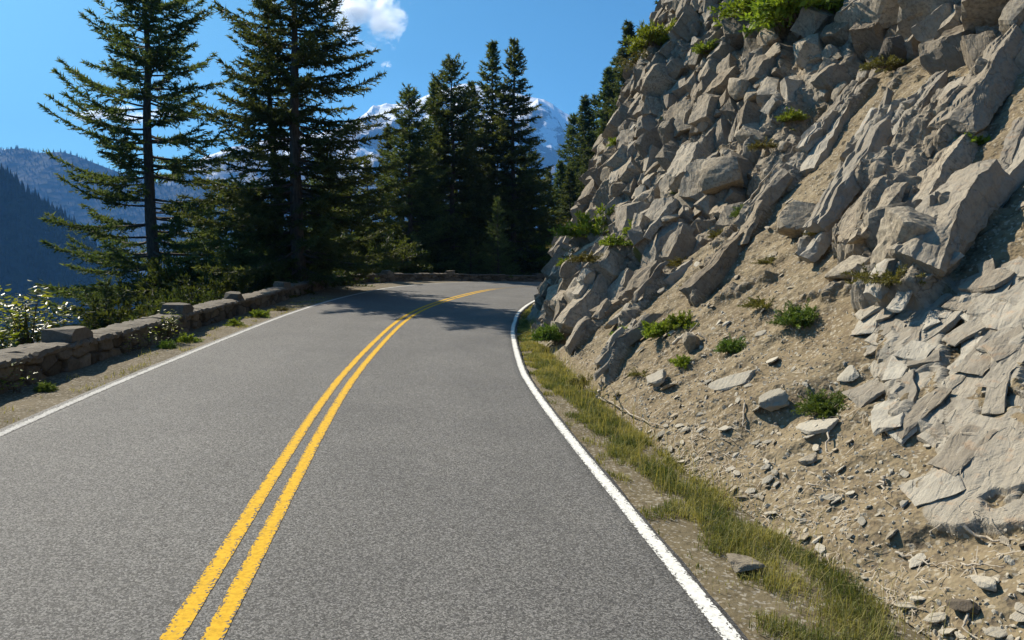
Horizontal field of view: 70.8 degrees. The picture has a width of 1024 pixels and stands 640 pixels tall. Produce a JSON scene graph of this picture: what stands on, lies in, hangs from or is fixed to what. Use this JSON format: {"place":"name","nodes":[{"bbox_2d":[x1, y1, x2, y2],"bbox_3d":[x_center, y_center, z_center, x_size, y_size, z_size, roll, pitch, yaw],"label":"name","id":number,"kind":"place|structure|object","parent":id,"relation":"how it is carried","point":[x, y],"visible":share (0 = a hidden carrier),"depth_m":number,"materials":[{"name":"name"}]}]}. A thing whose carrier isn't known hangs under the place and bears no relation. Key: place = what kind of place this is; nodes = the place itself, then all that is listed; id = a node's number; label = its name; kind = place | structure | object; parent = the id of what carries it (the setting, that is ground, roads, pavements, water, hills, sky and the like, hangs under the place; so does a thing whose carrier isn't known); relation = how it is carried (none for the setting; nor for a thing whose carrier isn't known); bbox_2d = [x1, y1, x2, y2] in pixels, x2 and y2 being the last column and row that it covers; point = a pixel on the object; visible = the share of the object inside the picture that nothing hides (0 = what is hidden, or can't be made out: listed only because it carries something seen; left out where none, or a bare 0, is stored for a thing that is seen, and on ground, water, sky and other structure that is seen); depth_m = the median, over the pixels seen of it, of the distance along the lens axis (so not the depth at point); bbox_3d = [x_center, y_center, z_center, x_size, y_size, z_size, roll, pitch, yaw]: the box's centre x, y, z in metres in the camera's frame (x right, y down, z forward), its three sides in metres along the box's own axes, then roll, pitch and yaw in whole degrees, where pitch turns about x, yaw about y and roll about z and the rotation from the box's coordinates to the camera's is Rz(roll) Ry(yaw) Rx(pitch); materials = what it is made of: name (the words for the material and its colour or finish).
{"place":"outdoors","nodes":[
{"label":"outdoors","id":0,"kind":"place"},
{"bbox_2d":[0,176,140,341],"bbox_3d":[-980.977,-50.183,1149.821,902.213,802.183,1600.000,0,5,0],"label":"mountain","id":1,"kind":"structure","parent":0,"point":[21,271],"depth_m":1172.55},
{"bbox_2d":[0,163,145,348],"bbox_3d":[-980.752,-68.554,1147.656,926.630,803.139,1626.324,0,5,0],"label":"distant forest","id":2,"kind":"object","parent":1,"relation":"on","point":[69,279],"visible":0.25,"depth_m":1186.28,"materials":[{"name":"plant"}]},
{"bbox_2d":[0,280,521,428],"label":"gravel shoulder","id":3,"kind":"object","parent":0,"point":[25,400],"visible":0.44,"depth_m":12.09},
{"bbox_2d":[0,279,79,345],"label":"leafy shrub","id":4,"kind":"object","parent":3,"relation":"on","point":[24,338],"visible":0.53,"depth_m":12.15,"materials":[{"name":"green plant"}]},
{"bbox_2d":[1,296,329,421],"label":"shoulder grass","id":5,"kind":"structure","parent":3,"relation":"on","point":[179,347],"depth_m":13.12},
{"bbox_2d":[151,309,182,341],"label":"leafy shrub","id":6,"kind":"object","parent":3,"relation":"on","point":[168,334],"visible":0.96,"depth_m":14.68,"materials":[{"name":"green plant"}]},
{"bbox_2d":[352,270,544,283],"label":"stone guard wall","id":7,"kind":"structure","parent":3,"relation":"on","point":[389,276],"depth_m":45.31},
{"bbox_2d":[0,148,536,274],"bbox_3d":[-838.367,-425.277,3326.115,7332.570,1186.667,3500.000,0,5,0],"label":"mountain","id":8,"kind":"structure","parent":0,"point":[43,179],"depth_m":3636.11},
{"bbox_2d":[0,145,537,273],"bbox_3d":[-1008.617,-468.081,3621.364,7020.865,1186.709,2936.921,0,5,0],"label":"distant forest","id":9,"kind":"object","parent":8,"relation":"on","point":[106,170],"visible":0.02,"depth_m":3713.03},
{"bbox_2d":[0,0,658,181],"label":"sky","id":10,"kind":"structure","parent":0,"point":[568,45],"materials":[{"name":"blue"}]},
{"bbox_2d":[0,282,747,639],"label":"road","id":11,"kind":"structure","parent":0,"point":[450,486],"depth_m":5.88,"materials":[{"name":"asphalt"}]},
{"bbox_2d":[0,282,456,436],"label":"edge line","id":12,"kind":"object","parent":11,"relation":"on","point":[26,422],"visible":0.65,"depth_m":10.43,"materials":[{"name":"white paint"}]},
{"bbox_2d":[158,286,524,639],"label":"line","id":13,"kind":"object","parent":11,"relation":"on","point":[178,626],"visible":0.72,"depth_m":5.29,"materials":[{"name":"yellow paint"}]},
{"bbox_2d":[200,286,534,639],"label":"line","id":14,"kind":"object","parent":11,"relation":"on","point":[222,619],"visible":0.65,"depth_m":5.32,"materials":[{"name":"yellow paint"}]},
{"bbox_2d":[511,300,742,639],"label":"edge line","id":15,"kind":"object","parent":11,"relation":"on","point":[716,618],"visible":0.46,"depth_m":5.57,"materials":[{"name":"white paint"}]},
{"bbox_2d":[164,84,590,215],"bbox_3d":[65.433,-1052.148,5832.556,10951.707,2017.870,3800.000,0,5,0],"label":"snow mountain","id":16,"kind":"structure","parent":0,"point":[550,125],"depth_m":5517.80,"materials":[{"name":"snow"}]},
{"bbox_2d":[348,231,432,271],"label":"shrub","id":17,"kind":"object","parent":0,"point":[405,254],"visible":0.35,"depth_m":45.89,"materials":[{"name":"green plant"}]},
{"bbox_2d":[517,311,931,639],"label":"verge ground","id":18,"kind":"structure","parent":0,"point":[680,536],"depth_m":5.11,"materials":[{"name":"soil"}]},
{"bbox_2d":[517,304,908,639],"bbox_3d":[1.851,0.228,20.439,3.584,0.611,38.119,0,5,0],"label":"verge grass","id":19,"kind":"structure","parent":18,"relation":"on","point":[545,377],"depth_m":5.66,"materials":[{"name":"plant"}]},
{"bbox_2d":[726,553,765,572],"bbox_3d":[1.612,1.690,5.008,0.263,0.063,0.220,1,10,-23],"label":"stone","id":20,"kind":"object","parent":18,"relation":"on","point":[739,563],"visible":0.96,"depth_m":4.95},
{"bbox_2d":[526,307,1021,639],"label":"straw stems","id":21,"kind":"object","parent":18,"relation":"on","point":[568,386],"visible":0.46,"depth_m":5.89,"materials":[{"name":"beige plant"}]},
{"bbox_2d":[534,0,1023,639],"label":"rock slope","id":22,"kind":"structure","parent":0,"point":[994,462],"depth_m":7.27,"materials":[{"name":"soil"}]},
{"bbox_2d":[547,203,615,238],"bbox_3d":[2.359,-2.909,21.441,2.340,1.082,2.310,3,6,32],"label":"bush","id":23,"kind":"object","parent":22,"relation":"on","point":[585,226],"visible":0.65,"depth_m":21.09,"materials":[{"name":"green plant"}]},
{"bbox_2d":[592,178,609,206],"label":"boulder","id":24,"kind":"object","parent":22,"relation":"on","point":[600,195],"visible":0.44,"depth_m":22.20,"materials":[{"name":"stone"}]},
{"bbox_2d":[646,369,665,386],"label":"stone","id":25,"kind":"object","parent":22,"relation":"on","point":[657,378],"visible":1,"depth_m":9.46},
{"bbox_2d":[638,318,675,338],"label":"bush","id":26,"kind":"object","parent":22,"relation":"on","point":[652,330],"visible":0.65,"depth_m":11.13,"materials":[{"name":"green plant"}]},
{"bbox_2d":[659,309,699,328],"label":"bush","id":27,"kind":"object","parent":22,"relation":"on","point":[680,320],"visible":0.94,"depth_m":10.93,"materials":[{"name":"green plant"}]},
{"bbox_2d":[682,332,699,353],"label":"stone","id":28,"kind":"object","parent":22,"relation":"on","point":[691,343],"visible":0.97,"depth_m":9.84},
{"bbox_2d":[699,156,743,195],"bbox_3d":[4.625,-3.181,15.761,0.928,0.853,0.895,-14,5,39],"label":"boulder","id":29,"kind":"object","parent":22,"relation":"on","point":[718,174],"visible":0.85,"depth_m":15.46,"materials":[{"name":"stone"}]},
{"bbox_2d":[713,333,746,354],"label":"bush","id":30,"kind":"object","parent":22,"relation":"on","point":[730,346],"visible":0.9,"depth_m":9.11,"materials":[{"name":"green plant"}]},
{"bbox_2d":[707,0,756,26],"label":"bush","id":31,"kind":"object","parent":22,"relation":"on","point":[742,7],"visible":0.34,"depth_m":19.53,"materials":[{"name":"green plant"}]},
{"bbox_2d":[708,369,756,391],"bbox_3d":[2.487,0.702,8.113,0.571,0.063,0.211,-25,30,27],"label":"stone","id":32,"kind":"object","parent":22,"relation":"on","point":[726,383],"visible":0.99,"depth_m":8.09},
{"bbox_2d":[734,122,765,143],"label":"boulder","id":33,"kind":"object","parent":22,"relation":"on","point":[743,133],"visible":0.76,"depth_m":16.02,"materials":[{"name":"stone"}]},
{"bbox_2d":[737,295,776,309],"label":"bush","id":34,"kind":"object","parent":22,"relation":"on","point":[759,303],"visible":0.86,"depth_m":9.46,"materials":[{"name":"green plant"}]},
{"bbox_2d":[746,137,778,151],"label":"bush","id":35,"kind":"object","parent":22,"relation":"on","point":[758,146],"visible":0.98,"depth_m":15.07,"materials":[{"name":"green plant"}]},
{"bbox_2d":[758,388,789,411],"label":"stone","id":36,"kind":"object","parent":22,"relation":"on","point":[774,399],"visible":1,"depth_m":7.00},
{"bbox_2d":[527,0,1023,380],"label":"rock cliff","id":37,"kind":"structure","parent":22,"relation":"on","point":[941,42],"depth_m":14.97,"materials":[{"name":"stone"}]},
{"bbox_2d":[522,322,565,342],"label":"bush","id":38,"kind":"object","parent":37,"relation":"on","point":[548,333],"visible":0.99,"depth_m":15.84,"materials":[{"name":"green plant"}]},
{"bbox_2d":[559,258,580,278],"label":"boulder","id":39,"kind":"object","parent":37,"relation":"on","point":[568,270],"visible":0.62,"depth_m":18.12,"materials":[{"name":"stone"}]},
{"bbox_2d":[564,250,607,263],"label":"bush","id":40,"kind":"object","parent":37,"relation":"on","point":[586,258],"visible":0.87,"depth_m":16.27,"materials":[{"name":"green plant"}]},
{"bbox_2d":[598,233,633,246],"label":"bush","id":41,"kind":"object","parent":37,"relation":"on","point":[611,241],"visible":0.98,"depth_m":16.24,"materials":[{"name":"green plant"}]},
{"bbox_2d":[616,43,648,71],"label":"bush","id":42,"kind":"object","parent":37,"relation":"on","point":[633,60],"visible":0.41,"depth_m":25.50,"materials":[{"name":"green plant"}]},
{"bbox_2d":[622,17,675,53],"bbox_3d":[4.521,-9.036,22.855,2.068,0.990,1.971,0,5,1],"label":"bush","id":43,"kind":"object","parent":37,"relation":"on","point":[647,35],"visible":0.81,"depth_m":22.48,"materials":[{"name":"green plant"}]},
{"bbox_2d":[673,113,690,136],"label":"boulder","id":44,"kind":"object","parent":37,"relation":"on","point":[681,128],"visible":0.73,"depth_m":19.85,"materials":[{"name":"stone"}]},
{"bbox_2d":[691,38,718,54],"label":"bush","id":45,"kind":"object","parent":37,"relation":"on","point":[702,48],"visible":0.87,"depth_m":20.49,"materials":[{"name":"green plant"}]},
{"bbox_2d":[727,78,752,100],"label":"boulder","id":46,"kind":"object","parent":37,"relation":"on","point":[737,88],"visible":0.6,"depth_m":17.29,"materials":[{"name":"stone"}]},
{"bbox_2d":[756,26,781,47],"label":"boulder","id":47,"kind":"object","parent":37,"relation":"on","point":[769,38],"visible":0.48,"depth_m":17.82,"materials":[{"name":"stone"}]},
{"bbox_2d":[737,0,843,38],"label":"bush","id":48,"kind":"object","parent":37,"relation":"on","point":[775,13],"visible":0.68,"depth_m":16.92,"materials":[{"name":"green plant"}]},
{"bbox_2d":[774,106,808,121],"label":"bush","id":49,"kind":"object","parent":37,"relation":"on","point":[790,115],"visible":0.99,"depth_m":15.34,"materials":[{"name":"green plant"}]},
{"bbox_2d":[834,0,898,42],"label":"stone","id":50,"kind":"object","parent":37,"relation":"on","point":[884,13],"visible":0.3,"depth_m":14.99,"materials":[{"name":"stone"}]},
{"bbox_2d":[863,199,921,251],"bbox_3d":[4.509,-1.035,8.359,0.807,0.711,0.580,3,6,35],"label":"stone","id":51,"kind":"object","parent":37,"relation":"on","point":[873,218],"visible":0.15,"depth_m":8.31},
{"bbox_2d":[896,0,961,38],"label":"stone","id":52,"kind":"object","parent":37,"relation":"on","point":[911,13],"visible":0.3,"depth_m":13.64,"materials":[{"name":"stone"}]},
{"bbox_2d":[998,0,1023,33],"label":"boulder","id":53,"kind":"object","parent":37,"relation":"on","point":[1012,13],"visible":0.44,"depth_m":10.62,"materials":[{"name":"stone"}]},
{"bbox_2d":[561,134,1023,639],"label":"scree","id":54,"kind":"structure","parent":22,"relation":"on","point":[1009,560],"depth_m":5.95,"materials":[{"name":"gravel"}]},
{"bbox_2d":[563,318,1023,633],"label":"twig litter","id":55,"kind":"object","parent":22,"relation":"on","point":[886,570],"visible":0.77,"depth_m":5.60,"materials":[{"name":"brown wood"}]},
{"bbox_2d":[767,297,819,328],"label":"bush","id":56,"kind":"object","parent":22,"relation":"on","point":[797,316],"visible":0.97,"depth_m":8.28,"materials":[{"name":"green plant"}]},
{"bbox_2d":[777,200,816,237],"bbox_3d":[4.352,-1.469,10.786,0.815,0.611,0.604,-25,29,37],"label":"stone","id":57,"kind":"object","parent":22,"relation":"on","point":[793,217],"visible":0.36,"depth_m":10.70,"materials":[{"name":"stone"}]},
{"bbox_2d":[796,418,837,434],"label":"stone","id":58,"kind":"object","parent":22,"relation":"on","point":[822,426],"visible":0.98,"depth_m":6.38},
{"bbox_2d":[790,388,848,418],"bbox_3d":[2.917,0.758,6.665,0.649,0.270,0.610,2,5,27],"label":"bush","id":59,"kind":"object","parent":22,"relation":"on","point":[819,404],"visible":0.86,"depth_m":6.62,"materials":[{"name":"green plant"}]},
{"bbox_2d":[824,255,870,281],"bbox_3d":[3.957,-0.602,8.422,0.665,0.249,0.403,-21,30,50],"label":"stone","id":60,"kind":"object","parent":22,"relation":"on","point":[849,263],"visible":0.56,"depth_m":8.31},
{"bbox_2d":[837,365,858,381],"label":"stone","id":61,"kind":"object","parent":22,"relation":"on","point":[849,373],"visible":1,"depth_m":6.79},
{"bbox_2d":[840,262,892,289],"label":"bush","id":62,"kind":"object","parent":22,"relation":"on","point":[865,272],"visible":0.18,"depth_m":7.35,"materials":[{"name":"green plant"}]},
{"bbox_2d":[858,54,911,73],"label":"bush","id":63,"kind":"object","parent":22,"relation":"on","point":[891,63],"visible":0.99,"depth_m":13.72,"materials":[{"name":"green plant"}]},
{"bbox_2d":[878,35,906,70],"bbox_3d":[7.457,-4.982,13.892,0.340,1.084,0.598,-45,16,-27],"label":"stone","id":64,"kind":"object","parent":22,"relation":"on","point":[891,46],"visible":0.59,"depth_m":13.66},
{"bbox_2d":[870,206,974,263],"bbox_3d":[4.061,-0.756,7.293,0.844,0.548,0.881,39,-29,-21],"label":"stone","id":65,"kind":"object","parent":22,"relation":"on","point":[903,224],"visible":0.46,"depth_m":7.16,"materials":[{"name":"stone"}]},
{"bbox_2d":[842,251,1023,505],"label":"rock slabs","id":66,"kind":"object","parent":22,"relation":"on","point":[995,309],"visible":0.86,"depth_m":6.01,"materials":[{"name":"stone"}]},
{"bbox_2d":[857,264,926,285],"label":"bush","id":67,"kind":"object","parent":66,"relation":"on","point":[892,279],"visible":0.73,"depth_m":6.90,"materials":[{"name":"green plant"}]},
{"bbox_2d":[946,598,979,614],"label":"stone","id":68,"kind":"object","parent":22,"relation":"on","point":[963,605],"visible":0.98,"depth_m":4.08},
{"bbox_2d":[969,575,996,591],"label":"stone","id":69,"kind":"object","parent":22,"relation":"on","point":[985,582],"visible":1,"depth_m":4.12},
{"bbox_2d":[961,0,1009,33],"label":"stone","id":70,"kind":"object","parent":22,"relation":"on","point":[981,13],"visible":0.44,"depth_m":11.43,"materials":[{"name":"stone"}]},
{"bbox_3d":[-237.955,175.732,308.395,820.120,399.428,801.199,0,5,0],"label":"valley slope","id":71,"kind":"structure","parent":0,"visible":0},
{"bbox_2d":[0,306,25,349],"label":"leafy shrub","id":72,"kind":"object","parent":71,"relation":"on","point":[9,334],"visible":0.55,"depth_m":11.10,"materials":[{"name":"green plant"}]},
{"bbox_2d":[79,275,123,328],"bbox_3d":[-17.019,1.663,30.420,4.599,7.218,4.343,-3,6,-36],"label":"young fir","id":73,"kind":"object","parent":71,"relation":"on","point":[105,289],"visible":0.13,"depth_m":29.92,"materials":[{"name":"green plant"}]},
{"bbox_2d":[69,284,171,329],"bbox_3d":[-15.017,-0.214,29.855,6.057,2.517,7.291,-2,5,-27],"label":"shrub","id":74,"kind":"object","parent":71,"relation":"on","point":[98,319],"visible":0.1,"depth_m":29.08,"materials":[{"name":"green plant"}]},
{"bbox_2d":[13,0,248,337],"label":"fir tree","id":75,"kind":"object","parent":71,"relation":"on","point":[160,56],"visible":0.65,"depth_m":35.49,"materials":[{"name":"green plant"}]},
{"bbox_2d":[0,274,348,394],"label":"stone guard wall","id":76,"kind":"structure","parent":71,"relation":"on","point":[55,351],"depth_m":12.75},
{"bbox_2d":[123,279,227,320],"bbox_3d":[-11.135,-0.528,24.817,4.406,1.726,4.848,3,6,33],"label":"shrub","id":77,"kind":"object","parent":71,"relation":"on","point":[184,298],"visible":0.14,"depth_m":24.63,"materials":[{"name":"green plant"}]},
{"bbox_2d":[112,248,251,304],"bbox_3d":[-14.926,-2.009,32.584,6.462,2.531,7.110,2,5,25],"label":"shrub","id":78,"kind":"object","parent":71,"relation":"on","point":[160,277],"visible":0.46,"depth_m":31.70,"materials":[{"name":"green plant"}]},
{"bbox_2d":[174,208,229,271],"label":"fir tree","id":79,"kind":"object","parent":71,"relation":"on","point":[206,217],"visible":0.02,"depth_m":43.29,"materials":[{"name":"green plant"}]},
{"bbox_2d":[159,266,272,311],"bbox_3d":[-10.550,-1.099,26.794,4.405,1.830,5.302,-2,5,-18],"label":"shrub","id":80,"kind":"object","parent":71,"relation":"on","point":[236,285],"visible":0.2,"depth_m":26.37,"materials":[{"name":"green plant"}]},
{"bbox_2d":[205,171,259,266],"bbox_3d":[-12.783,-1.835,34.409,4.524,10.466,4.791,-1,5,-11],"label":"young fir","id":81,"kind":"object","parent":71,"relation":"on","point":[233,239],"visible":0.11,"depth_m":33.90,"materials":[{"name":"green plant"}]},
{"bbox_2d":[197,257,321,291],"bbox_3d":[-10.160,-1.618,29.263,4.700,1.841,5.171,0,5,-4],"label":"shrub","id":82,"kind":"object","parent":71,"relation":"on","point":[259,277],"visible":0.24,"depth_m":28.32,"materials":[{"name":"green plant"}]},
{"bbox_2d":[185,0,360,278],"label":"fir tree","id":83,"kind":"object","parent":71,"relation":"on","point":[234,152],"visible":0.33,"depth_m":30.28,"materials":[{"name":"green plant"}]},
{"bbox_2d":[161,0,416,298],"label":"fir tree","id":84,"kind":"object","parent":71,"relation":"on","point":[310,52],"visible":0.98,"depth_m":28.51,"materials":[{"name":"green plant"}]},
{"bbox_2d":[302,158,360,255],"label":"fir tree","id":85,"kind":"object","parent":71,"relation":"on","point":[311,182],"visible":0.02,"depth_m":42.13,"materials":[{"name":"green plant"}]},
{"bbox_2d":[338,174,377,259],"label":"fir tree","id":86,"kind":"object","parent":71,"relation":"on","point":[359,234],"visible":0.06,"depth_m":45.36,"materials":[{"name":"green plant"}]},
{"bbox_2d":[350,158,388,248],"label":"fir tree","id":87,"kind":"object","parent":71,"relation":"on","point":[373,217],"visible":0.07,"depth_m":51.22,"materials":[{"name":"green plant"}]},
{"bbox_2d":[371,127,406,243],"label":"fir tree","id":88,"kind":"object","parent":71,"relation":"on","point":[386,144],"visible":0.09,"depth_m":54.87,"materials":[{"name":"green plant"}]},
{"bbox_2d":[366,82,464,272],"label":"fir tree","id":89,"kind":"object","parent":71,"relation":"on","point":[410,155],"visible":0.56,"depth_m":51.59,"materials":[{"name":"green plant"}]},
{"bbox_2d":[398,145,465,263],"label":"fir tree","id":90,"kind":"object","parent":71,"relation":"on","point":[422,218],"visible":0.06,"depth_m":54.87,"materials":[{"name":"green plant"}]},
{"bbox_2d":[411,249,464,272],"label":"shrub","id":91,"kind":"object","parent":71,"relation":"on","point":[430,259],"visible":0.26,"depth_m":52.06,"materials":[{"name":"green plant"}]},
{"bbox_2d":[415,81,469,260],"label":"fir tree","id":92,"kind":"object","parent":71,"relation":"on","point":[438,105],"visible":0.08,"depth_m":56.51,"materials":[{"name":"green plant"}]},
{"bbox_2d":[396,52,517,273],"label":"fir tree","id":93,"kind":"object","parent":71,"relation":"on","point":[458,127],"visible":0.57,"depth_m":55.30,"materials":[{"name":"green plant"}]},
{"bbox_2d":[454,39,537,273],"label":"fir tree","id":94,"kind":"object","parent":71,"relation":"on","point":[493,68],"visible":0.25,"depth_m":59.12,"materials":[{"name":"green plant"}]},
{"bbox_2d":[474,195,521,277],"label":"young fir","id":95,"kind":"object","parent":71,"relation":"on","point":[500,245],"visible":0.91,"depth_m":49.96,"materials":[{"name":"green plant"}]},
{"bbox_2d":[466,36,557,274],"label":"fir tree","id":96,"kind":"object","parent":71,"relation":"on","point":[527,183],"visible":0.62,"depth_m":57.78,"materials":[{"name":"green plant"}]},
{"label":"far hillside","id":97,"kind":"structure","parent":0,"visible":0},
{"bbox_2d":[448,80,522,273],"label":"fir tree","id":98,"kind":"object","parent":97,"relation":"on","point":[480,201],"visible":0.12,"depth_m":59.40,"materials":[{"name":"green plant"}]},
{"bbox_2d":[503,150,557,272],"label":"fir tree","id":99,"kind":"object","parent":97,"relation":"on","point":[541,229],"visible":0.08,"depth_m":62.73,"materials":[{"name":"green plant"}]},
{"bbox_2d":[533,169,565,266],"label":"fir tree","id":100,"kind":"object","parent":97,"relation":"on","point":[551,219],"visible":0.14,"depth_m":65.00,"materials":[{"name":"green plant"}]},
{"bbox_2d":[551,159,568,224],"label":"hillside fir","id":101,"kind":"object","parent":97,"relation":"on","point":[559,165],"visible":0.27,"depth_m":76.80,"materials":[{"name":"green plant"}]},
{"bbox_2d":[555,168,580,224],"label":"hillside fir","id":102,"kind":"object","parent":97,"relation":"on","point":[566,196],"visible":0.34,"depth_m":70.93,"materials":[{"name":"green plant"}]},
{"bbox_2d":[550,113,587,215],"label":"hillside fir","id":103,"kind":"object","parent":97,"relation":"on","point":[569,133],"visible":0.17,"depth_m":89.82,"materials":[{"name":"green plant"}]},
{"bbox_2d":[560,146,594,223],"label":"hillside fir","id":104,"kind":"object","parent":97,"relation":"on","point":[589,153],"visible":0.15,"depth_m":72.77,"materials":[{"name":"green plant"}]},
{"bbox_2d":[562,94,596,201],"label":"hillside fir","id":105,"kind":"object","parent":97,"relation":"on","point":[583,122],"visible":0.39,"depth_m":82.03,"materials":[{"name":"green plant"}]},
{"bbox_2d":[571,66,618,203],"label":"hillside fir","id":106,"kind":"object","parent":97,"relation":"on","point":[605,93],"visible":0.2,"depth_m":83.74,"materials":[{"name":"green plant"}]},
{"bbox_2d":[601,19,636,123],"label":"hillside fir","id":107,"kind":"object","parent":97,"relation":"on","point":[628,31],"visible":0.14,"depth_m":79.48,"materials":[{"name":"green plant"}]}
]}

